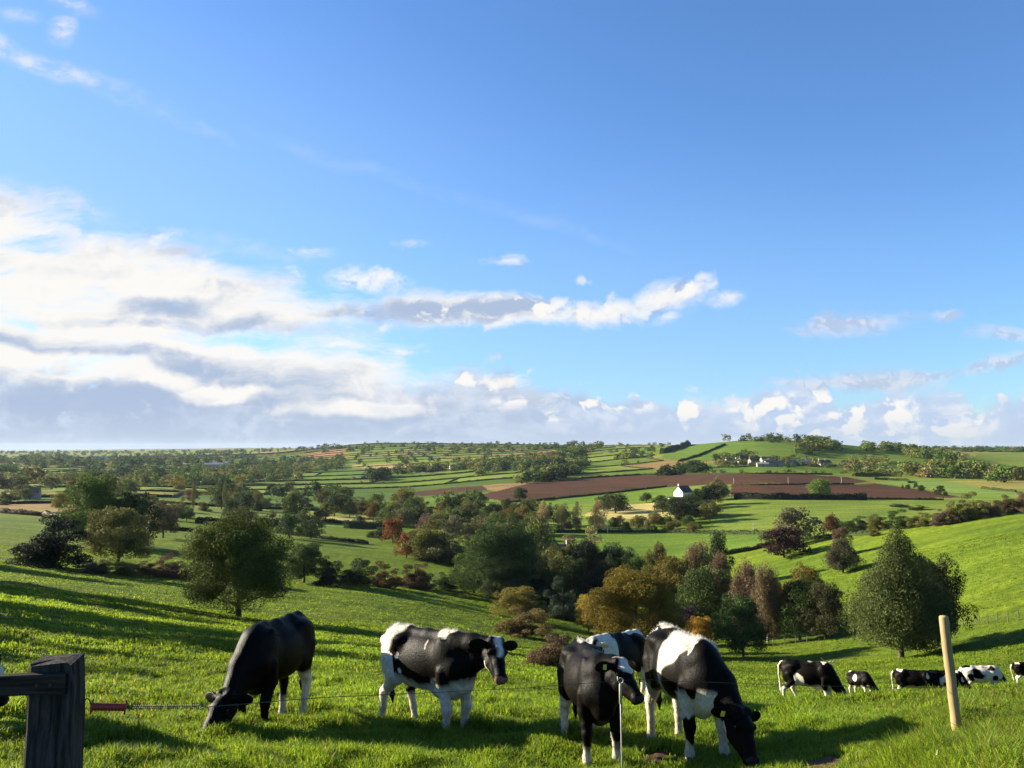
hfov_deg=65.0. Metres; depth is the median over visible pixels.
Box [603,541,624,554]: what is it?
broadleaf tree
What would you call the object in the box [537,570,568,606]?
broadleaf tree
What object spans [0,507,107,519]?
hedge
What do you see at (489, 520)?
broadleaf tree
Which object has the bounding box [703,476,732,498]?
broadleaf tree
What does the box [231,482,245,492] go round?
broadleaf tree
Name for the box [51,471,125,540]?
broadleaf tree
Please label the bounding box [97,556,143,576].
shrub
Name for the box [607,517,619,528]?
broadleaf tree
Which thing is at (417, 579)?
shrub
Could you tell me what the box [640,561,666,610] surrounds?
broadleaf tree
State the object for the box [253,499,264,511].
shrub
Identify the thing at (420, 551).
broadleaf tree
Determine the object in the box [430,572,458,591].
shrub
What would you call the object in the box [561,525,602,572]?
broadleaf tree
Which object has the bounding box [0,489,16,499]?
broadleaf tree
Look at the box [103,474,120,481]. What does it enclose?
broadleaf tree
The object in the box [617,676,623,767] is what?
pigtail post
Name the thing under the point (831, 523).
broadleaf tree
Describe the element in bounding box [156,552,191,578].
shrub
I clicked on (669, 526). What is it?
broadleaf tree
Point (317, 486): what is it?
broadleaf tree
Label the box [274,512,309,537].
broadleaf tree
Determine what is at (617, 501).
broadleaf tree
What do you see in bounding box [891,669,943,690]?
cow
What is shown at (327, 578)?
shrub
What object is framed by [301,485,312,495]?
shrub
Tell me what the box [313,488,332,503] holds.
broadleaf tree
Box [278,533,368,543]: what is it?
hedge
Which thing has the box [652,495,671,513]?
broadleaf tree
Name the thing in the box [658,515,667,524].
shrub
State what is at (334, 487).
broadleaf tree
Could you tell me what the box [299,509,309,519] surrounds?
broadleaf tree
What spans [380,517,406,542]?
broadleaf tree
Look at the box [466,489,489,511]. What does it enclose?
broadleaf tree
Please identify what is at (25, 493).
broadleaf tree
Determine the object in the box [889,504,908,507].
shrub
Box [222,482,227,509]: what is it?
poplar tree
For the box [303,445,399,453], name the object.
hedge
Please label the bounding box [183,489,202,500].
broadleaf tree
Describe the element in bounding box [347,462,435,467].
hedge
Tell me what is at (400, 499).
broadleaf tree
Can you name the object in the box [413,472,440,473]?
hedge
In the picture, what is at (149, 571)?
shrub
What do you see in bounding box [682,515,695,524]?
broadleaf tree
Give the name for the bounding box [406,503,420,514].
broadleaf tree
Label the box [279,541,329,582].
broadleaf tree
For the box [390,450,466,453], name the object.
hedge
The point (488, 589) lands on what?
broadleaf tree
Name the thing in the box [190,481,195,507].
poplar tree
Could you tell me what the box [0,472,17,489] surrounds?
broadleaf tree
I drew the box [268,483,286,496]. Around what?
broadleaf tree
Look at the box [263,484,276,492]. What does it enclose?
shrub
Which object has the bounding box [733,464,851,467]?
hedge
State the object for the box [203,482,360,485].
hedge
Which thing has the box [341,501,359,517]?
broadleaf tree
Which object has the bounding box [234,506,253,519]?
broadleaf tree
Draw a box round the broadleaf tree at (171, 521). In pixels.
[148,500,181,537]
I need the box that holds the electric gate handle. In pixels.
[83,698,203,714]
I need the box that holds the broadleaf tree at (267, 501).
[260,497,273,508]
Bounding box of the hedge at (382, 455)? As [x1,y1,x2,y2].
[333,454,418,458]
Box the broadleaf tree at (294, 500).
[282,492,309,517]
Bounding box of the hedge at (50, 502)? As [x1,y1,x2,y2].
[0,500,439,510]
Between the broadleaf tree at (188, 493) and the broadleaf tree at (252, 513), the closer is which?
the broadleaf tree at (252, 513)
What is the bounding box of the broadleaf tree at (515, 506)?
[511,503,524,512]
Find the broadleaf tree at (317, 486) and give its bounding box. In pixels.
[305,481,324,496]
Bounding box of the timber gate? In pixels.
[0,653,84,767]
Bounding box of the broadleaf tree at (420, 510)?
[408,504,429,525]
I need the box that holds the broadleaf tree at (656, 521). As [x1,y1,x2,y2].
[651,514,660,524]
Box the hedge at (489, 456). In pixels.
[445,453,538,458]
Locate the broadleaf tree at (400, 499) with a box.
[395,496,408,504]
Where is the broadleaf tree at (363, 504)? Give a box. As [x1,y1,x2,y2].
[357,498,378,514]
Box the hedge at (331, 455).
[258,452,372,460]
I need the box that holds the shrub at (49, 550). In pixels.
[1,514,95,569]
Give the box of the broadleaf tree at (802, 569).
[781,561,827,615]
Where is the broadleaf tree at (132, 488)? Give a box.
[121,478,141,493]
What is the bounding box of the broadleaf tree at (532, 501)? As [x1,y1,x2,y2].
[524,497,540,510]
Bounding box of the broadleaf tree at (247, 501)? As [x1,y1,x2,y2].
[236,491,255,507]
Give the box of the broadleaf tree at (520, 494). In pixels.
[513,487,527,499]
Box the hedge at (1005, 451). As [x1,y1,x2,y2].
[988,451,1023,451]
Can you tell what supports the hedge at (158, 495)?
on the ground at (734, 514)
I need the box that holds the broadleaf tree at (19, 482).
[8,479,31,490]
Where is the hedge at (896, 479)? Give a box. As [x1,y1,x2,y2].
[875,477,910,482]
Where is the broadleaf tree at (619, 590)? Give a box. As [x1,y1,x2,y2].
[581,564,695,637]
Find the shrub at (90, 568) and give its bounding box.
[77,559,113,574]
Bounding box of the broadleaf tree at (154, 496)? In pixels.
[149,494,157,502]
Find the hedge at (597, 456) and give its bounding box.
[521,453,629,463]
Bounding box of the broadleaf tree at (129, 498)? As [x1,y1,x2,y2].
[109,491,165,537]
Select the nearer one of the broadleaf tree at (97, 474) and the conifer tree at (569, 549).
the conifer tree at (569, 549)
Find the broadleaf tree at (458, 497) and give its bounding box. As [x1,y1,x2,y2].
[452,493,465,509]
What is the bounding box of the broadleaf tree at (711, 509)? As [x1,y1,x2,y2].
[697,502,723,520]
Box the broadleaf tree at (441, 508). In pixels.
[433,505,448,512]
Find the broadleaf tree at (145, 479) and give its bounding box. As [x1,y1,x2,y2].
[137,473,152,485]
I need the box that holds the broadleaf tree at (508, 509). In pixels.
[502,507,513,515]
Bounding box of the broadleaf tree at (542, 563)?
[532,546,549,589]
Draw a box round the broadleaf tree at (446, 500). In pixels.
[432,492,456,508]
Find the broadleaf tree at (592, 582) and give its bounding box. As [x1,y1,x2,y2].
[578,571,622,620]
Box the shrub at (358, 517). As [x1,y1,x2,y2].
[352,515,365,521]
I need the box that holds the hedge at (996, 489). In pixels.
[981,486,1016,491]
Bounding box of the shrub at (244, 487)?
[237,484,251,492]
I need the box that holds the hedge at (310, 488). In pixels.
[149,483,445,489]
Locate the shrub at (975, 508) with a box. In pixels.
[958,491,990,519]
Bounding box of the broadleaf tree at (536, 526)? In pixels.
[524,518,558,563]
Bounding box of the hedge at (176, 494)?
[171,491,184,496]
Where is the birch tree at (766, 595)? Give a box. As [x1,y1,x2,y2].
[749,559,782,637]
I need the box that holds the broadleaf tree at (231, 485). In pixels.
[217,482,237,491]
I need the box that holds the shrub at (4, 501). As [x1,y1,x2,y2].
[0,495,9,504]
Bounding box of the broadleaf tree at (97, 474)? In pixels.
[86,469,103,478]
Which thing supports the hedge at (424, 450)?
on the ground at (734, 514)
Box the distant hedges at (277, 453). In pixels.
[5,443,1012,460]
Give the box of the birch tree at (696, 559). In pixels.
[682,538,715,581]
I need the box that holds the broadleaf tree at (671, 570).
[653,552,693,610]
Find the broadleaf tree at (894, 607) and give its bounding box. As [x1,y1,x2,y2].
[836,520,961,657]
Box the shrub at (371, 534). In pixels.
[366,530,378,537]
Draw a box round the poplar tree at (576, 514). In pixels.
[571,501,582,529]
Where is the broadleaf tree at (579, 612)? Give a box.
[574,590,599,631]
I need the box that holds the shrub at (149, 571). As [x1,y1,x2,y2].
[134,560,169,577]
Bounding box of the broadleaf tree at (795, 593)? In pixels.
[771,576,834,641]
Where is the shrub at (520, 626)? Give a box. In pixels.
[491,607,556,639]
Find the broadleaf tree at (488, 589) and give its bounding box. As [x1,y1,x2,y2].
[479,564,522,600]
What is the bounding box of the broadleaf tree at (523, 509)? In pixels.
[514,504,534,520]
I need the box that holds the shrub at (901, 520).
[883,509,912,528]
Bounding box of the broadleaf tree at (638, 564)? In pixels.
[626,553,643,597]
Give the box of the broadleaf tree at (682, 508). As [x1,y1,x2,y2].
[665,502,698,520]
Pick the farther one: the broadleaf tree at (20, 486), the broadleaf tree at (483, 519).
the broadleaf tree at (20, 486)
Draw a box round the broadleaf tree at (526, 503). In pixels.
[520,500,534,510]
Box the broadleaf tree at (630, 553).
[613,547,634,564]
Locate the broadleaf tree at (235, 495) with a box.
[230,492,240,503]
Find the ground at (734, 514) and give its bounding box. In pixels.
[0,440,1023,767]
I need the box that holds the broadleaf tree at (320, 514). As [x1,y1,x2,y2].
[313,508,329,519]
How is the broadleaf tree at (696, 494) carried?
on the ground at (734, 514)
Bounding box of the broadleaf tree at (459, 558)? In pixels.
[447,553,488,592]
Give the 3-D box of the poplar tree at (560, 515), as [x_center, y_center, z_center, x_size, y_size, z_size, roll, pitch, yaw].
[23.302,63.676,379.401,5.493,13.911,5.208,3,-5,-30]
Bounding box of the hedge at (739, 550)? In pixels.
[723,538,798,554]
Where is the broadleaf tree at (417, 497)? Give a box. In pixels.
[413,496,424,505]
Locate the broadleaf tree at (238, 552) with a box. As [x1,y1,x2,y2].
[178,506,300,616]
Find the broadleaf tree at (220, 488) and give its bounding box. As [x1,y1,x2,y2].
[208,482,230,499]
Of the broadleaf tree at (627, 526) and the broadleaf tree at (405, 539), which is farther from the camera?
the broadleaf tree at (627, 526)
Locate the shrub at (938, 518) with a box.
[929,509,958,524]
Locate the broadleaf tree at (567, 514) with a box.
[549,503,572,523]
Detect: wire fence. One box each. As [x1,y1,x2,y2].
[773,627,855,644]
[962,610,1020,625]
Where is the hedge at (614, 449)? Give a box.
[593,447,637,450]
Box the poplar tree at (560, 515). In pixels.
[556,505,565,529]
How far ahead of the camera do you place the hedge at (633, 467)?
966.48 m
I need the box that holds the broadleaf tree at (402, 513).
[393,507,417,527]
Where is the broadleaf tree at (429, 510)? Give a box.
[424,507,432,512]
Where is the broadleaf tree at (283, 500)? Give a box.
[279,496,290,506]
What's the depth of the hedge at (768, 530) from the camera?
321.91 m
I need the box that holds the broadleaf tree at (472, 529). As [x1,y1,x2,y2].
[462,518,480,536]
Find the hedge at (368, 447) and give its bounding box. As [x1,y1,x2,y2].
[327,446,420,451]
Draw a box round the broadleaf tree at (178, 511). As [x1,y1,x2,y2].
[169,504,185,517]
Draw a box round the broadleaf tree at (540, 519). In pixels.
[526,516,547,528]
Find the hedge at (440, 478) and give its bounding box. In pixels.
[364,472,520,483]
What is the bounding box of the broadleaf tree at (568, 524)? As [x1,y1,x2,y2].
[564,520,572,528]
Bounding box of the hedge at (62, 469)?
[36,468,107,469]
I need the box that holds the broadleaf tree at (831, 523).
[820,512,841,532]
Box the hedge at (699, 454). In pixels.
[678,443,725,461]
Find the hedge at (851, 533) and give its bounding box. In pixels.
[802,530,869,541]
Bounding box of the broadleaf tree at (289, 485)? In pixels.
[279,481,298,493]
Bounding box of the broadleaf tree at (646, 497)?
[639,492,652,501]
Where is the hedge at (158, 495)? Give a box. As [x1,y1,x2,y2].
[14,493,171,497]
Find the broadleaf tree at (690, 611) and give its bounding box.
[673,605,707,633]
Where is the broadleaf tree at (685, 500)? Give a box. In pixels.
[679,496,694,511]
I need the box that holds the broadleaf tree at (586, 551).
[569,538,604,583]
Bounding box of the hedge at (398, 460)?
[349,458,442,462]
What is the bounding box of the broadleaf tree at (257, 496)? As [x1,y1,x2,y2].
[251,491,262,503]
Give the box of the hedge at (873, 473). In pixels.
[852,471,901,476]
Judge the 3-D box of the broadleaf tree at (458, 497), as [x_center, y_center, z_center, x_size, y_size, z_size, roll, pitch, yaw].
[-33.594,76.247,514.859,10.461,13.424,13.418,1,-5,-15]
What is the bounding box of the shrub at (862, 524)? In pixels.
[849,516,868,531]
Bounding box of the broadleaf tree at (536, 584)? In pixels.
[524,568,558,606]
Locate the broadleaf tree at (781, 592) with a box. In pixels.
[777,581,795,638]
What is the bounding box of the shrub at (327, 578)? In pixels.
[309,561,354,586]
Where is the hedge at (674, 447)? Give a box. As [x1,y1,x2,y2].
[659,440,690,453]
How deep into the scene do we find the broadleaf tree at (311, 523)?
300.58 m
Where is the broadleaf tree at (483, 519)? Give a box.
[475,517,490,526]
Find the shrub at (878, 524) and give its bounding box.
[866,514,892,531]
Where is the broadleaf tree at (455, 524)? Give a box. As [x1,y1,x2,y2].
[440,514,469,539]
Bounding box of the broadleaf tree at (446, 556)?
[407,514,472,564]
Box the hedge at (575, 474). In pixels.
[446,468,652,483]
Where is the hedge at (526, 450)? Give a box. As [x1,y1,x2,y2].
[491,446,580,451]
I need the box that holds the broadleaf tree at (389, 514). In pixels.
[382,505,405,522]
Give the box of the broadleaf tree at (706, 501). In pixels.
[696,499,719,514]
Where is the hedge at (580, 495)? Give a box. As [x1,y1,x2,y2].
[513,485,666,501]
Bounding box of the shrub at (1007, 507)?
[992,495,1021,513]
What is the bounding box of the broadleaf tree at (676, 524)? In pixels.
[670,518,682,527]
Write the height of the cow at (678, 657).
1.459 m
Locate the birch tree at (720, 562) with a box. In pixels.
[709,550,733,599]
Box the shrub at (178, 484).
[172,475,187,489]
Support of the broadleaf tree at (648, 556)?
on the ground at (734, 514)
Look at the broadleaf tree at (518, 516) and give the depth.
368.00 m
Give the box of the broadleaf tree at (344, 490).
[333,486,355,500]
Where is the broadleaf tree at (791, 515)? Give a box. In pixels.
[771,506,826,540]
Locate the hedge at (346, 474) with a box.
[314,470,427,476]
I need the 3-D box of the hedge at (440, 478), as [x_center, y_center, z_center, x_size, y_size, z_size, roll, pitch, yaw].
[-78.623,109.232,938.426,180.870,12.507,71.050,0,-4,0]
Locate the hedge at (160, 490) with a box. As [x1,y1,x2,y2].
[64,489,287,494]
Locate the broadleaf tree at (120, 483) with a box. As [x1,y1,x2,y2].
[112,480,128,494]
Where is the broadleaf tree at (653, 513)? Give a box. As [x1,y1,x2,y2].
[647,511,661,523]
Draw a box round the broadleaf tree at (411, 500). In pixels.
[402,497,424,510]
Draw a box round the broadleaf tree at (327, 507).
[317,502,334,515]
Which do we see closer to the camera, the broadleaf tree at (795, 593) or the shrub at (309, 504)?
the broadleaf tree at (795, 593)
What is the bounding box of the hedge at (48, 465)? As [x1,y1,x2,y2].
[21,465,89,466]
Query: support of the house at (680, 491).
on the ground at (734, 514)
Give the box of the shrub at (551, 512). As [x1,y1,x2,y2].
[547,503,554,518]
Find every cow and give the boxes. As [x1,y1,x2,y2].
[0,653,8,706]
[200,611,315,733]
[378,622,517,732]
[557,637,643,767]
[579,629,646,693]
[642,622,760,766]
[777,658,849,696]
[846,670,880,693]
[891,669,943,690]
[928,670,970,688]
[958,665,1006,684]
[1010,662,1023,681]
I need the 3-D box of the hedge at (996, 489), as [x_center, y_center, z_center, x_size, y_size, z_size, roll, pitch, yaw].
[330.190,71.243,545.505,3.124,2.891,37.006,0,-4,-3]
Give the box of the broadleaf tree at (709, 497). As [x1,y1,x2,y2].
[701,494,713,501]
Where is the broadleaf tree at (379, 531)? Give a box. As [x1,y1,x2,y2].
[373,526,389,540]
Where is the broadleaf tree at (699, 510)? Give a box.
[692,502,707,517]
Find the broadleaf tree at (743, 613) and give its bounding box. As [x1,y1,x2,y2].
[707,592,770,656]
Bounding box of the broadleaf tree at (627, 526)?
[619,521,631,529]
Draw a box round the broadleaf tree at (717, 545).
[706,528,735,573]
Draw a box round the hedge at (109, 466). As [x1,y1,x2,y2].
[61,465,186,467]
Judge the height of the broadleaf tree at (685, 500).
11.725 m
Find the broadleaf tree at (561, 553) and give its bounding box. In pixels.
[544,543,573,581]
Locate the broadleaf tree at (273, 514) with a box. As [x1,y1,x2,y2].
[266,510,276,517]
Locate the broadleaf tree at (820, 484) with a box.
[805,478,833,494]
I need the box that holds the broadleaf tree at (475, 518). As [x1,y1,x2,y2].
[471,515,483,530]
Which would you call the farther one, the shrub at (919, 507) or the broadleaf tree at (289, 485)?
the broadleaf tree at (289, 485)
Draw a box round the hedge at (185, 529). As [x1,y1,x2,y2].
[172,527,210,531]
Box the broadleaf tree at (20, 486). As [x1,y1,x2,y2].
[13,484,28,495]
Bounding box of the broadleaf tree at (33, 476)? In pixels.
[21,465,45,482]
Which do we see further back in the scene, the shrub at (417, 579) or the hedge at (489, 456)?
the hedge at (489, 456)
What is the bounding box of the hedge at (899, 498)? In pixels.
[867,497,943,499]
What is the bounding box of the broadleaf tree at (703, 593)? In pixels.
[675,564,735,630]
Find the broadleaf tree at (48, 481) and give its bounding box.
[33,473,65,489]
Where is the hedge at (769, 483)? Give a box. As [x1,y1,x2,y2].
[731,482,853,484]
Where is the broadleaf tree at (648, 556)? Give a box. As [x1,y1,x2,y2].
[639,548,656,568]
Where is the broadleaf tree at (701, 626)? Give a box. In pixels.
[686,616,718,643]
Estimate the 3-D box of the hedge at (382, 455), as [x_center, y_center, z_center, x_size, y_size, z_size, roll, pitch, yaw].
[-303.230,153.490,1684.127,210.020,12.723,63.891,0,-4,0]
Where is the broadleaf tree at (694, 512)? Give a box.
[684,501,699,517]
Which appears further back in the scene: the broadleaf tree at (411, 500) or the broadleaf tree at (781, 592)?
the broadleaf tree at (411, 500)
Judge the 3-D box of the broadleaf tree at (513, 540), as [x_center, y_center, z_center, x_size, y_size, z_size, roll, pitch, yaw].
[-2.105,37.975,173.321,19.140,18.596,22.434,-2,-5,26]
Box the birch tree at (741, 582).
[728,557,758,635]
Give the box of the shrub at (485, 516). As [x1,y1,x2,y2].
[477,511,493,522]
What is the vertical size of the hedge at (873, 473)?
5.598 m
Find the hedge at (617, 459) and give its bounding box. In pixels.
[587,455,653,462]
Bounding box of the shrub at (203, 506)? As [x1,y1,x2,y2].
[197,501,212,510]
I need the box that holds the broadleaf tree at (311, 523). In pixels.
[294,519,326,538]
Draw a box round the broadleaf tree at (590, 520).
[585,516,599,527]
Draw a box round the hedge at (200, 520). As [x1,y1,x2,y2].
[195,516,280,524]
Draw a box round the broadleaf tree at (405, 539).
[391,532,413,557]
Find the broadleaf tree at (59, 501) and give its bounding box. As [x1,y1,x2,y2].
[50,492,68,509]
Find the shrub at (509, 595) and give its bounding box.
[489,585,551,615]
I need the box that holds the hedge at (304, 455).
[269,452,335,458]
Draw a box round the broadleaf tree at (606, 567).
[589,559,622,608]
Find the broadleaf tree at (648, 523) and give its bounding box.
[642,519,654,529]
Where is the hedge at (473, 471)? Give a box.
[445,465,543,474]
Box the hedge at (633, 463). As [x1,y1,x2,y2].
[601,459,663,466]
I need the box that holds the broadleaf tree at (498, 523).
[493,521,513,531]
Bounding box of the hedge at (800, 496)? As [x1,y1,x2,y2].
[734,491,866,499]
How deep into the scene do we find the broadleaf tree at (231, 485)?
577.31 m
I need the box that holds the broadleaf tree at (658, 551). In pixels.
[652,541,666,571]
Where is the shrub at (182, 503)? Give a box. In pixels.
[175,496,190,508]
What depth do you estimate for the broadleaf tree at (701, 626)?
112.48 m
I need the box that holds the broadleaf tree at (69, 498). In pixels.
[63,489,78,505]
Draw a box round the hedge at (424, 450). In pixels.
[382,449,467,451]
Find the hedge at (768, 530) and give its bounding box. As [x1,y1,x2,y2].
[739,529,771,531]
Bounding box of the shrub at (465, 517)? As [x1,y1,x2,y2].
[458,507,469,521]
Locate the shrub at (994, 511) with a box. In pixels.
[978,500,1005,516]
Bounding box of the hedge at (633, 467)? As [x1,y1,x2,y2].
[618,465,646,468]
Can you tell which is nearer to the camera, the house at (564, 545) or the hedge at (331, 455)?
the house at (564, 545)
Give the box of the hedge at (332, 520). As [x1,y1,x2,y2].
[296,518,343,523]
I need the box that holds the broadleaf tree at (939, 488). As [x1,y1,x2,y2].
[936,485,944,491]
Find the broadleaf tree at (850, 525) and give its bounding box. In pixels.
[839,521,855,533]
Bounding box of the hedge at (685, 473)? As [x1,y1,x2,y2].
[581,472,709,477]
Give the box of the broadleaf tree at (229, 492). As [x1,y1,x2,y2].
[227,488,240,496]
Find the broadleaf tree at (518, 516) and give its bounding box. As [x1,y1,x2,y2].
[503,512,523,524]
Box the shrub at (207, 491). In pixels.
[202,486,216,494]
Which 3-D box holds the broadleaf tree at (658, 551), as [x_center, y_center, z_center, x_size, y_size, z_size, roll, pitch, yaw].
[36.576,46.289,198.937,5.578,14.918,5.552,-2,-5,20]
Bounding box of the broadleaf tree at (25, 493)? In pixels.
[16,488,35,499]
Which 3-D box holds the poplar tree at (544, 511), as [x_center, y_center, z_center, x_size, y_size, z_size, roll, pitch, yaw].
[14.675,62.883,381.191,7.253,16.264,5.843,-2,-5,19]
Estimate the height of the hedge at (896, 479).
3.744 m
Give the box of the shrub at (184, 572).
[176,563,200,579]
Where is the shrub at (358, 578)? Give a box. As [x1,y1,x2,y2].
[334,558,380,587]
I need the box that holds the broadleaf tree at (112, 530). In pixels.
[74,505,154,562]
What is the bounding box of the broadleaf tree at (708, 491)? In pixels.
[701,484,725,502]
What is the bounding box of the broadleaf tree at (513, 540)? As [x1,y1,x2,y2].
[448,516,542,597]
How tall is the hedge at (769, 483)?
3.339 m
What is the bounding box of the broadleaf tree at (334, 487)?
[325,485,341,494]
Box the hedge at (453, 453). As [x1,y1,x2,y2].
[419,451,490,454]
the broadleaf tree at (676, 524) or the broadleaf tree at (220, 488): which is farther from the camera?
the broadleaf tree at (220, 488)
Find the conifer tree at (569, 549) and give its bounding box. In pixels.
[566,540,572,589]
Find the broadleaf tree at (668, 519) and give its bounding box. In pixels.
[664,516,672,523]
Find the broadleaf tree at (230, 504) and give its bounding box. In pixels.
[221,499,238,515]
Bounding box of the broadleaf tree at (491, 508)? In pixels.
[481,503,502,515]
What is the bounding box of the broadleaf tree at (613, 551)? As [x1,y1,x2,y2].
[593,544,622,575]
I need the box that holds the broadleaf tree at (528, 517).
[523,512,537,523]
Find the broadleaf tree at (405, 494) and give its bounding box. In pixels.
[389,487,415,502]
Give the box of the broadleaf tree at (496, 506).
[486,502,502,513]
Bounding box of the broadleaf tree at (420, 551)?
[399,525,445,560]
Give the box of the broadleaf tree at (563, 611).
[543,575,578,620]
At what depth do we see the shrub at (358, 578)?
154.75 m
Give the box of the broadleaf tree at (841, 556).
[821,532,866,572]
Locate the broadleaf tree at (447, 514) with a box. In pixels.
[429,511,453,529]
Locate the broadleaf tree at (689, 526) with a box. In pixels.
[685,523,697,530]
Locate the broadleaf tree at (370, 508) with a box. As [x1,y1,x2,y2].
[363,499,382,520]
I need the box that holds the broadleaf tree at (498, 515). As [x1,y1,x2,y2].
[488,511,505,522]
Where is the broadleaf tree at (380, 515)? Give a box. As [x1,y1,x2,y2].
[373,507,390,521]
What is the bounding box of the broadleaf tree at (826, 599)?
[794,581,851,639]
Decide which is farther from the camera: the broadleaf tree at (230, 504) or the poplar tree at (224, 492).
the poplar tree at (224, 492)
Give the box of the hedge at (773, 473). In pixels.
[711,472,831,474]
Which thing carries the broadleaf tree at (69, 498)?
on the ground at (734, 514)
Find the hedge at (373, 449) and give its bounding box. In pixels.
[336,448,411,452]
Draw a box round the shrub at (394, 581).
[368,561,407,587]
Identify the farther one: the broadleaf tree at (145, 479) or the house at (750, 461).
the house at (750, 461)
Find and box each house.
[21,486,40,499]
[203,463,224,466]
[537,538,572,561]
[673,483,692,496]
[725,457,732,464]
[748,457,758,464]
[756,462,768,466]
[760,456,776,461]
[764,460,784,465]
[784,460,797,465]
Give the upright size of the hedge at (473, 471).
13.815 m
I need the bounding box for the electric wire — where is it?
[205,679,932,707]
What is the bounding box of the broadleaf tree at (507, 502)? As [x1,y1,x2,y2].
[501,498,515,510]
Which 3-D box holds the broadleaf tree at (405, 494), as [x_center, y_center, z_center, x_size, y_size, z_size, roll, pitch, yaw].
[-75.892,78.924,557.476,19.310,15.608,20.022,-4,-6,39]
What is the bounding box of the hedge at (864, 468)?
[828,464,901,473]
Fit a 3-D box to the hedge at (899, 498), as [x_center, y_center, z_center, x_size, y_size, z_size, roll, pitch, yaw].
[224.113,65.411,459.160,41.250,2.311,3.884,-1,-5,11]
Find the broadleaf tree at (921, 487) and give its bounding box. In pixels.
[917,485,924,490]
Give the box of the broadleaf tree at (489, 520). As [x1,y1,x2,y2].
[481,516,507,529]
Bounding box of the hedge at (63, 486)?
[0,484,148,487]
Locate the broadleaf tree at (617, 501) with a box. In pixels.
[599,492,633,512]
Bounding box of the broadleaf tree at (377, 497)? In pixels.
[369,492,388,508]
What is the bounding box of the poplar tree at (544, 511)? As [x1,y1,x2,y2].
[536,500,549,524]
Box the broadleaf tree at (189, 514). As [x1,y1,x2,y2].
[179,505,195,520]
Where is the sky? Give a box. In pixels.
[0,0,1023,450]
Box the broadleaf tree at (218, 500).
[209,492,235,508]
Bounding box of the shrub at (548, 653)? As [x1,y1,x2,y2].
[522,633,571,666]
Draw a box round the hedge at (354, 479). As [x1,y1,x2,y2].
[261,473,444,481]
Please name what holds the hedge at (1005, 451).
on the ground at (734, 514)
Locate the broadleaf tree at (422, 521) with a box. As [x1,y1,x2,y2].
[414,513,435,529]
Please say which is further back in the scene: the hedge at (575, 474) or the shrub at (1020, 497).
the hedge at (575, 474)
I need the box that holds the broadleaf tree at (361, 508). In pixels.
[352,497,371,514]
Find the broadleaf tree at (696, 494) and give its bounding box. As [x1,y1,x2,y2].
[683,489,706,502]
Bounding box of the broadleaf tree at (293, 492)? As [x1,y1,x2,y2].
[285,489,304,503]
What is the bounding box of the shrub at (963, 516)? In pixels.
[944,501,974,523]
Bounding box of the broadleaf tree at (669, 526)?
[664,522,674,529]
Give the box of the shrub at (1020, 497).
[1011,491,1023,510]
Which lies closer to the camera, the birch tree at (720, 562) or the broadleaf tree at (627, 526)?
the birch tree at (720, 562)
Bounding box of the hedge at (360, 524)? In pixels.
[343,519,386,528]
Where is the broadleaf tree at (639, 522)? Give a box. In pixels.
[629,515,647,528]
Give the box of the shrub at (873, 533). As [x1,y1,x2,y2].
[868,526,880,535]
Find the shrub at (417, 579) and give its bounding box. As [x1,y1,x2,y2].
[401,564,434,590]
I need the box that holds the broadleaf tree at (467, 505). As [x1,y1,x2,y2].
[455,497,482,521]
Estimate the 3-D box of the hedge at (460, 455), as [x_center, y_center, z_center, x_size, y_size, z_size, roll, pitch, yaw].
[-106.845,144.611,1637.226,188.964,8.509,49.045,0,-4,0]
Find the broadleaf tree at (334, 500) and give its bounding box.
[320,493,350,515]
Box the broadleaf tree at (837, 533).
[831,526,853,548]
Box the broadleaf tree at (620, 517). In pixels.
[617,515,624,523]
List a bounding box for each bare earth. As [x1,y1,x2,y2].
[558,739,595,745]
[634,751,680,764]
[799,756,841,767]
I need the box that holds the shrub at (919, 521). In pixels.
[904,512,935,526]
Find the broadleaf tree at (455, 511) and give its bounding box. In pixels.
[446,507,460,517]
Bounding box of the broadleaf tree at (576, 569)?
[556,555,589,603]
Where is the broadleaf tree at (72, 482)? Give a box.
[66,475,83,486]
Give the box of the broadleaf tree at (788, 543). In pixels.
[755,527,812,557]
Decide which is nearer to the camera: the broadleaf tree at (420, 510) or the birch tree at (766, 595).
the birch tree at (766, 595)
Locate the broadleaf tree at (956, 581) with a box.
[913,552,978,646]
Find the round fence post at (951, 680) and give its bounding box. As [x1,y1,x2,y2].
[939,615,961,730]
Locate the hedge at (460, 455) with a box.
[413,453,505,456]
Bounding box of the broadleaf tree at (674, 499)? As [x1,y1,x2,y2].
[664,496,682,514]
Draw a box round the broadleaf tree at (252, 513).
[245,511,258,520]
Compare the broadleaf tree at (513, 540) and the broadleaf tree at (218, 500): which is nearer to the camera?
the broadleaf tree at (513, 540)
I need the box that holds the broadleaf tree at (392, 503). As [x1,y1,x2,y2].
[379,500,403,513]
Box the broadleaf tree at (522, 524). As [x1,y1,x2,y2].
[516,519,530,531]
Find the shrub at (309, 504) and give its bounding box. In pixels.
[303,495,313,506]
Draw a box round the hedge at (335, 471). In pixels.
[285,470,369,473]
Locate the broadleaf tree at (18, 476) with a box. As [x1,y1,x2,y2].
[10,474,27,485]
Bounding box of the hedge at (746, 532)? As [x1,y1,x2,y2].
[554,528,767,534]
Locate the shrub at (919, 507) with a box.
[904,505,928,509]
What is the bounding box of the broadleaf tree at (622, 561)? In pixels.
[605,551,634,574]
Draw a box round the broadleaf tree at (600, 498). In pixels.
[593,495,611,508]
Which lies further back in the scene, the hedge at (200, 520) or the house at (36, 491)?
the house at (36, 491)
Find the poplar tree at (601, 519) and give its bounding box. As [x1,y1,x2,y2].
[591,499,607,529]
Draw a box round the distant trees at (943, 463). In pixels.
[0,432,1023,507]

